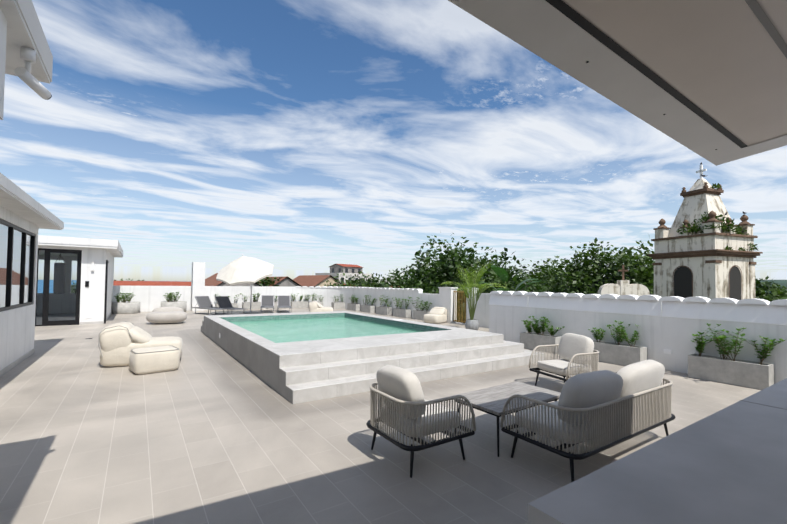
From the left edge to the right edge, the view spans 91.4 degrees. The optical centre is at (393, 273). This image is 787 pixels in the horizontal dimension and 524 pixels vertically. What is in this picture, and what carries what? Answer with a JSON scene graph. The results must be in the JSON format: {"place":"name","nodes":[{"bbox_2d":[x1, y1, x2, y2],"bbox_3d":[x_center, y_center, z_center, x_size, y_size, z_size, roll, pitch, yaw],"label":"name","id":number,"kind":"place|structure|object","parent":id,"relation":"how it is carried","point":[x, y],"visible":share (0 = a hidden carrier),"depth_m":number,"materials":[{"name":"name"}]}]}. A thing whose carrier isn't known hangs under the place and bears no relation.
{"place":"outdoors","nodes":[
{"label":"outdoors","id":0,"kind":"place"},
{"bbox_2d":[0,0,52,119],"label":"roof overhang","id":1,"kind":"object","parent":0,"point":[20,25],"visible":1,"depth_m":1.93,"materials":[{"name":"white paint"}]},
{"bbox_2d":[14,46,51,99],"bbox_3d":[-1.976,-1.087,2.098,0.098,0.177,0.246,1,-2,-21],"label":"security camera","id":2,"kind":"object","parent":1,"relation":"attached to","point":[25,75],"visible":1,"depth_m":2.04,"materials":[{"name":"white metal"}]},
{"bbox_2d":[37,280,390,292],"bbox_3d":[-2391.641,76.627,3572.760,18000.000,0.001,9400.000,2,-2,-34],"label":"sea","id":3,"kind":"structure","parent":0,"point":[41,285],"depth_m":901.87,"materials":[{"name":"blue liquid"}]},
{"bbox_2d":[315,273,373,283],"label":"town block","id":4,"kind":"structure","parent":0,"point":[344,276],"depth_m":118.41,"materials":[{"name":"white paint"}]},
{"bbox_2d":[329,264,362,272],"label":"building","id":5,"kind":"structure","parent":4,"relation":"on","point":[345,268],"depth_m":123.08,"materials":[{"name":"white paint"}]},
{"bbox_2d":[0,308,760,523],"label":"terrace floor","id":6,"kind":"structure","parent":0,"point":[208,431],"depth_m":3.48,"materials":[{"name":"tile"}]},
{"bbox_2d":[0,173,63,376],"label":"building","id":7,"kind":"structure","parent":6,"relation":"on","point":[20,207],"depth_m":6.53,"materials":[{"name":"white paint"}]},
{"bbox_2d":[0,218,34,311],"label":"window","id":8,"kind":"structure","parent":7,"relation":"attached to","point":[17,248],"depth_m":6.70,"materials":[{"name":"glass"}]},
{"bbox_2d":[36,250,76,324],"bbox_3d":[-14.088,0.410,13.869,5.770,2.574,5.370,2,-2,-34],"label":"room interior","id":9,"kind":"object","parent":6,"relation":"on","point":[54,317],"depth_m":15.21,"materials":[{"name":"grey"}]},
{"bbox_2d":[53,253,65,293],"bbox_3d":[-11.931,-0.046,13.714,0.320,1.540,0.312,2,-2,-34],"label":"punching bag","id":10,"kind":"object","parent":9,"relation":"hanging from","point":[61,289],"depth_m":13.60,"materials":[{"name":"leather"}]},
{"bbox_2d":[37,235,122,324],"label":"building","id":11,"kind":"structure","parent":6,"relation":"on","point":[97,277],"depth_m":13.07,"materials":[{"name":"white paint"}]},
{"bbox_2d":[35,248,81,325],"bbox_3d":[-10.979,0.456,12.575,1.140,2.500,0.103,2,-2,-34],"label":"door","id":12,"kind":"structure","parent":11,"relation":"attached to","point":[45,309],"depth_m":12.50,"materials":[{"name":"black metal"}]},
{"bbox_2d":[111,292,140,313],"bbox_3d":[-12.228,1.340,17.551,1.100,0.962,1.112,2,-2,-34],"label":"round planter","id":13,"kind":"object","parent":6,"relation":"on","point":[123,306],"visible":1,"depth_m":17.22,"materials":[{"name":"concrete"}]},
{"bbox_2d":[98,321,181,366],"bbox_3d":[-4.646,1.284,7.134,1.270,0.759,0.800,2,-2,-28],"label":"outdoor lounge chair","id":14,"kind":"object","parent":6,"relation":"on","point":[119,341],"visible":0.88,"depth_m":6.68,"materials":[{"name":"fabric"}]},
{"bbox_2d":[129,345,179,374],"bbox_3d":[-4.023,1.459,6.464,0.660,0.390,0.550,2,-2,-44],"label":"ottoman","id":15,"kind":"object","parent":6,"relation":"on","point":[150,360],"visible":1,"depth_m":6.27,"materials":[{"name":"fabric"}]},
{"bbox_2d":[146,307,186,323],"bbox_3d":[-8.000,1.483,13.562,1.262,0.573,1.005,2,-2,-34],"label":"pouf","id":16,"kind":"object","parent":6,"relation":"on","point":[165,315],"visible":1,"depth_m":13.26,"materials":[{"name":"fabric"}]},
{"bbox_2d":[161,292,186,311],"bbox_3d":[-10.652,1.378,18.612,1.100,0.981,1.100,2,-2,-34],"label":"round planter","id":17,"kind":"object","parent":6,"relation":"on","point":[169,302],"visible":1,"depth_m":18.41,"materials":[{"name":"concrete"}]},
{"bbox_2d":[113,262,295,311],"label":"back wall","id":18,"kind":"structure","parent":6,"relation":"on","point":[150,298],"depth_m":19.45,"materials":[{"name":"white paint"}]},
{"bbox_2d":[192,296,226,314],"bbox_3d":[-8.346,1.459,17.410,1.900,0.814,0.630,0,-2,36],"label":"sun lounger","id":19,"kind":"object","parent":6,"relation":"on","point":[203,302],"visible":0.96,"depth_m":17.60,"materials":[{"name":"grey fabric"}]},
{"bbox_2d":[215,293,241,309],"bbox_3d":[-8.788,1.500,20.413,1.349,0.878,0.534,1,-2,-26],"label":"planter","id":20,"kind":"object","parent":6,"relation":"on","point":[234,304],"visible":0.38,"depth_m":20.43,"materials":[{"name":"concrete"}]},
{"bbox_2d":[213,296,247,314],"bbox_3d":[-7.476,1.473,17.511,1.900,0.814,0.630,0,-2,36],"label":"sun lounger","id":21,"kind":"object","parent":6,"relation":"on","point":[223,302],"visible":0.79,"depth_m":17.73,"materials":[{"name":"grey fabric"}]},
{"bbox_2d":[216,254,273,313],"bbox_3d":[-6.830,0.516,17.739,2.408,2.754,2.258,1,-2,-12],"label":"umbrella","id":22,"kind":"object","parent":6,"relation":"on","point":[244,269],"visible":1,"depth_m":17.09,"materials":[{"name":"fabric"}]},
{"bbox_2d":[242,293,260,308],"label":"planter","id":23,"kind":"object","parent":6,"relation":"on","point":[254,305],"visible":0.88,"depth_m":20.98,"materials":[{"name":"concrete"}]},
{"bbox_2d":[260,295,273,312],"bbox_3d":[-6.336,1.534,19.295,0.630,0.814,1.900,1,-2,-18],"label":"sun lounger","id":24,"kind":"object","parent":6,"relation":"on","point":[267,301],"visible":1,"depth_m":19.70,"materials":[{"name":"grey fabric"}]},
{"bbox_2d":[267,296,285,308],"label":"planter","id":25,"kind":"object","parent":6,"relation":"on","point":[275,304],"visible":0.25,"depth_m":21.67,"materials":[{"name":"concrete"}]},
{"bbox_2d":[277,295,291,312],"bbox_3d":[-5.527,1.547,19.416,0.630,0.814,1.900,1,-2,-18],"label":"sun lounger","id":26,"kind":"object","parent":6,"relation":"on","point":[283,301],"visible":0.98,"depth_m":19.83,"materials":[{"name":"grey fabric"}]},
{"bbox_2d":[290,293,310,307],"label":"planter","id":27,"kind":"object","parent":6,"relation":"on","point":[299,304],"visible":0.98,"depth_m":22.45,"materials":[{"name":"concrete"}]},
{"bbox_2d":[309,293,323,305],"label":"planter","id":28,"kind":"object","parent":6,"relation":"on","point":[320,302],"visible":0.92,"depth_m":22.70,"materials":[{"name":"concrete"}]},
{"bbox_2d":[309,301,332,311],"bbox_3d":[-3.351,1.621,17.746,1.118,0.668,0.704,1,-2,-9],"label":"bean bag","id":29,"kind":"object","parent":6,"relation":"on","point":[315,306],"visible":0.79,"depth_m":17.40,"materials":[{"name":"white fabric"}]},
{"bbox_2d":[331,296,344,308],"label":"planter","id":30,"kind":"object","parent":6,"relation":"on","point":[337,305],"visible":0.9,"depth_m":22.23,"materials":[{"name":"concrete"}]},
{"bbox_2d":[347,295,359,310],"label":"planter","id":31,"kind":"object","parent":6,"relation":"on","point":[353,306],"visible":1,"depth_m":21.09,"materials":[{"name":"concrete"}]},
{"bbox_2d":[361,295,376,312],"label":"planter","id":32,"kind":"object","parent":6,"relation":"on","point":[368,308],"visible":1,"depth_m":19.80,"materials":[{"name":"concrete"}]},
{"bbox_2d":[201,311,543,403],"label":"pool deck","id":33,"kind":"structure","parent":6,"relation":"on","point":[296,372],"depth_m":6.26,"materials":[{"name":"concrete"}]},
{"bbox_2d":[219,313,450,331],"bbox_3d":[-1.789,1.485,9.583,3.900,0.494,5.300,2,-2,-34],"label":"pool basin","id":34,"kind":"object","parent":33,"relation":"in","point":[348,315],"visible":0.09,"depth_m":11.29,"materials":[{"name":"concrete"}]},
{"bbox_2d":[230,317,426,342],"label":"pool water","id":35,"kind":"structure","parent":34,"relation":"in","point":[289,330],"depth_m":9.47,"materials":[{"name":"teal liquid"}]},
{"bbox_2d":[86,338,671,357],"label":"terrace fittings","id":36,"kind":"object","parent":6,"relation":"on","point":[667,351],"visible":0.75,"depth_m":6.96,"materials":[{"name":"grey"}]},
{"bbox_2d":[376,295,391,314],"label":"planter","id":37,"kind":"object","parent":6,"relation":"on","point":[383,310],"visible":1,"depth_m":18.48,"materials":[{"name":"concrete"}]},
{"bbox_2d":[296,286,490,327],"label":"wall","id":38,"kind":"structure","parent":6,"relation":"on","point":[445,297],"depth_m":17.79,"materials":[{"name":"white paint"}]},
{"bbox_2d":[453,290,465,322],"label":"gate","id":39,"kind":"structure","parent":38,"relation":"attached to","point":[458,320],"depth_m":14.66,"materials":[{"name":"brown wood"}]},
{"bbox_2d":[392,297,410,317],"bbox_3d":[0.311,1.547,17.506,0.420,0.860,1.291,2,-2,-34],"label":"planter","id":40,"kind":"object","parent":6,"relation":"on","point":[401,312],"visible":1,"depth_m":17.26,"materials":[{"name":"concrete"}]},
{"bbox_2d":[409,297,431,319],"bbox_3d":[1.155,1.472,16.278,0.517,0.967,1.417,2,-2,-34],"label":"planter","id":41,"kind":"object","parent":6,"relation":"on","point":[419,314],"visible":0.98,"depth_m":16.15,"materials":[{"name":"concrete"}]},
{"bbox_2d":[366,365,475,477],"bbox_3d":[0.211,1.210,3.417,0.726,0.798,0.748,2,-2,-34],"label":"armchair","id":42,"kind":"object","parent":6,"relation":"on","point":[407,409],"visible":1,"depth_m":3.16,"materials":[{"name":"beige fabric"}]},
{"bbox_2d":[423,307,446,323],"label":"lounge chair","id":43,"kind":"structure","parent":6,"relation":"on","point":[436,315],"depth_m":14.77,"materials":[{"name":"white fabric"}]},
{"bbox_2d":[441,259,504,329],"bbox_3d":[2.490,0.690,12.294,1.592,2.355,2.050,1,-2,-15],"label":"potted palm","id":44,"kind":"object","parent":6,"relation":"on","point":[471,323],"visible":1,"depth_m":12.22,"materials":[{"name":"green plant"}]},
{"bbox_2d":[453,381,560,456],"bbox_3d":[1.168,1.432,3.885,1.070,0.401,0.636,2,-2,-34],"label":"coffee table","id":45,"kind":"object","parent":6,"relation":"on","point":[492,400],"visible":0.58,"depth_m":3.82,"materials":[{"name":"black metal"}]},
{"bbox_2d":[520,316,564,353],"bbox_3d":[3.429,1.392,8.929,0.567,0.800,1.068,2,-2,-34],"label":"planter","id":46,"kind":"object","parent":6,"relation":"on","point":[529,340],"visible":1,"depth_m":8.92,"materials":[{"name":"concrete"}]},
{"bbox_2d":[529,333,598,385],"bbox_3d":[2.524,1.297,5.626,0.727,0.798,0.748,1,-2,-22],"label":"armchair","id":47,"kind":"object","parent":6,"relation":"on","point":[577,353],"visible":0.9,"depth_m":5.55,"materials":[{"name":"beige fabric"}]},
{"bbox_2d":[500,360,675,481],"bbox_3d":[1.892,1.235,3.604,1.804,0.801,0.726,2,-2,-34],"label":"sofa","id":48,"kind":"object","parent":6,"relation":"on","point":[630,401],"visible":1,"depth_m":3.17,"materials":[{"name":"beige fabric"}]},
{"bbox_2d":[588,320,646,365],"bbox_3d":[4.413,1.340,7.606,0.613,0.860,1.087,2,-2,-34],"label":"planter","id":49,"kind":"object","parent":6,"relation":"on","point":[615,353],"visible":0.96,"depth_m":7.42,"materials":[{"name":"concrete"}]},
{"bbox_2d":[489,291,786,383],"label":"wall","id":50,"kind":"structure","parent":6,"relation":"on","point":[673,323],"depth_m":7.08,"materials":[{"name":"white paint"}]},
{"bbox_2d":[528,378,786,523],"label":"ledge","id":51,"kind":"object","parent":6,"relation":"on","point":[727,465],"visible":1,"depth_m":1.12,"materials":[{"name":"grey"}]},
{"bbox_2d":[687,323,784,389],"bbox_3d":[5.354,1.273,6.038,0.710,0.936,1.191,2,-2,-34],"label":"planter","id":52,"kind":"object","parent":6,"relation":"on","point":[744,373],"visible":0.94,"depth_m":6.02,"materials":[{"name":"concrete"}]},
{"bbox_2d":[0,0,786,283],"label":"sky","id":53,"kind":"structure","parent":0,"point":[297,137],"materials":[{"name":"blue"}]},
{"bbox_2d":[480,265,540,290],"bbox_3d":[4.376,1.345,14.323,2.128,3.213,1.296,1,-2,-7],"label":"banana plant","id":54,"kind":"object","parent":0,"point":[501,273],"visible":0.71,"depth_m":14.20,"materials":[{"name":"green plant"}]},
{"bbox_2d":[448,0,786,165],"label":"canopy","id":55,"kind":"object","parent":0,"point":[706,79],"visible":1,"depth_m":1.77,"materials":[{"name":"white paint"}]},
{"bbox_2d":[598,265,649,295],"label":"church gable","id":56,"kind":"structure","parent":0,"point":[623,287],"depth_m":27.29,"materials":[{"name":"paint"}]},
{"bbox_2d":[647,162,762,300],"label":"church tower","id":57,"kind":"structure","parent":0,"point":[704,245],"depth_m":28.86,"materials":[{"name":"paint"}]},
{"bbox_2d":[755,280,786,291],"bbox_3d":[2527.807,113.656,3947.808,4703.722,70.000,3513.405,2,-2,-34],"label":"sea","id":58,"kind":"structure","parent":0,"point":[781,283],"depth_m":1557.79,"materials":[{"name":"teal liquid"}]},
{"label":"ground","id":59,"kind":"structure","parent":0,"visible":0},
{"bbox_2d":[71,281,75,292],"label":"tree","id":60,"kind":"object","parent":59,"relation":"on","point":[73,289],"depth_m":121.38,"materials":[{"name":"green plant"}]},
{"bbox_2d":[113,281,190,285],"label":"tiled roof","id":61,"kind":"structure","parent":59,"relation":"on","point":[147,283],"depth_m":51.39,"materials":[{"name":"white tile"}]},
{"bbox_2d":[205,273,260,285],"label":"house roof","id":62,"kind":"structure","parent":59,"relation":"on","point":[211,281],"depth_m":67.62,"materials":[{"name":"red tile"}]},
{"bbox_2d":[256,277,281,285],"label":"tree","id":63,"kind":"object","parent":59,"relation":"on","point":[266,282],"visible":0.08,"depth_m":74.20,"materials":[{"name":"green plant"}]},
{"bbox_2d":[259,276,301,286],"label":"house","id":64,"kind":"structure","parent":59,"relation":"on","point":[286,281],"depth_m":75.33,"materials":[{"name":"grey paint"}]},
{"bbox_2d":[293,275,341,286],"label":"house roof","id":65,"kind":"structure","parent":59,"relation":"on","point":[311,280],"depth_m":87.06,"materials":[{"name":"red tile"}]},
{"bbox_2d":[324,270,387,287],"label":"tree","id":66,"kind":"object","parent":59,"relation":"on","point":[366,283],"visible":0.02,"depth_m":49.01,"materials":[{"name":"green plant"}]},
{"bbox_2d":[364,270,408,287],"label":"tree","id":67,"kind":"object","parent":59,"relation":"on","point":[393,277],"depth_m":56.23,"materials":[{"name":"green plant"}]},
{"bbox_2d":[373,233,538,322],"bbox_3d":[6.327,5.029,41.536,18.817,19.351,18.360,2,-2,-34],"label":"tree","id":68,"kind":"object","parent":59,"relation":"on","point":[445,267],"visible":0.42,"depth_m":38.71,"materials":[{"name":"green plant"}]},
{"bbox_2d":[511,271,552,292],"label":"tree","id":69,"kind":"object","parent":59,"relation":"on","point":[539,289],"visible":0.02,"depth_m":44.11,"materials":[{"name":"green plant"}]},
{"bbox_2d":[519,260,566,291],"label":"tree","id":70,"kind":"object","parent":59,"relation":"on","point":[550,268],"visible":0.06,"depth_m":59.68,"materials":[{"name":"green plant"}]},
{"bbox_2d":[537,236,654,294],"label":"tree","id":71,"kind":"object","parent":59,"relation":"on","point":[586,277],"visible":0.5,"depth_m":43.45,"materials":[{"name":"green plant"}]},
{"bbox_2d":[755,276,786,301],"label":"tree","id":72,"kind":"object","parent":59,"relation":"on","point":[761,293],"visible":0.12,"depth_m":34.39,"materials":[{"name":"green plant"}]},
{"bbox_2d":[765,285,786,292],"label":"tree","id":73,"kind":"object","parent":59,"relation":"on","point":[784,288],"visible":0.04,"depth_m":89.02,"materials":[{"name":"green plant"}]}
]}

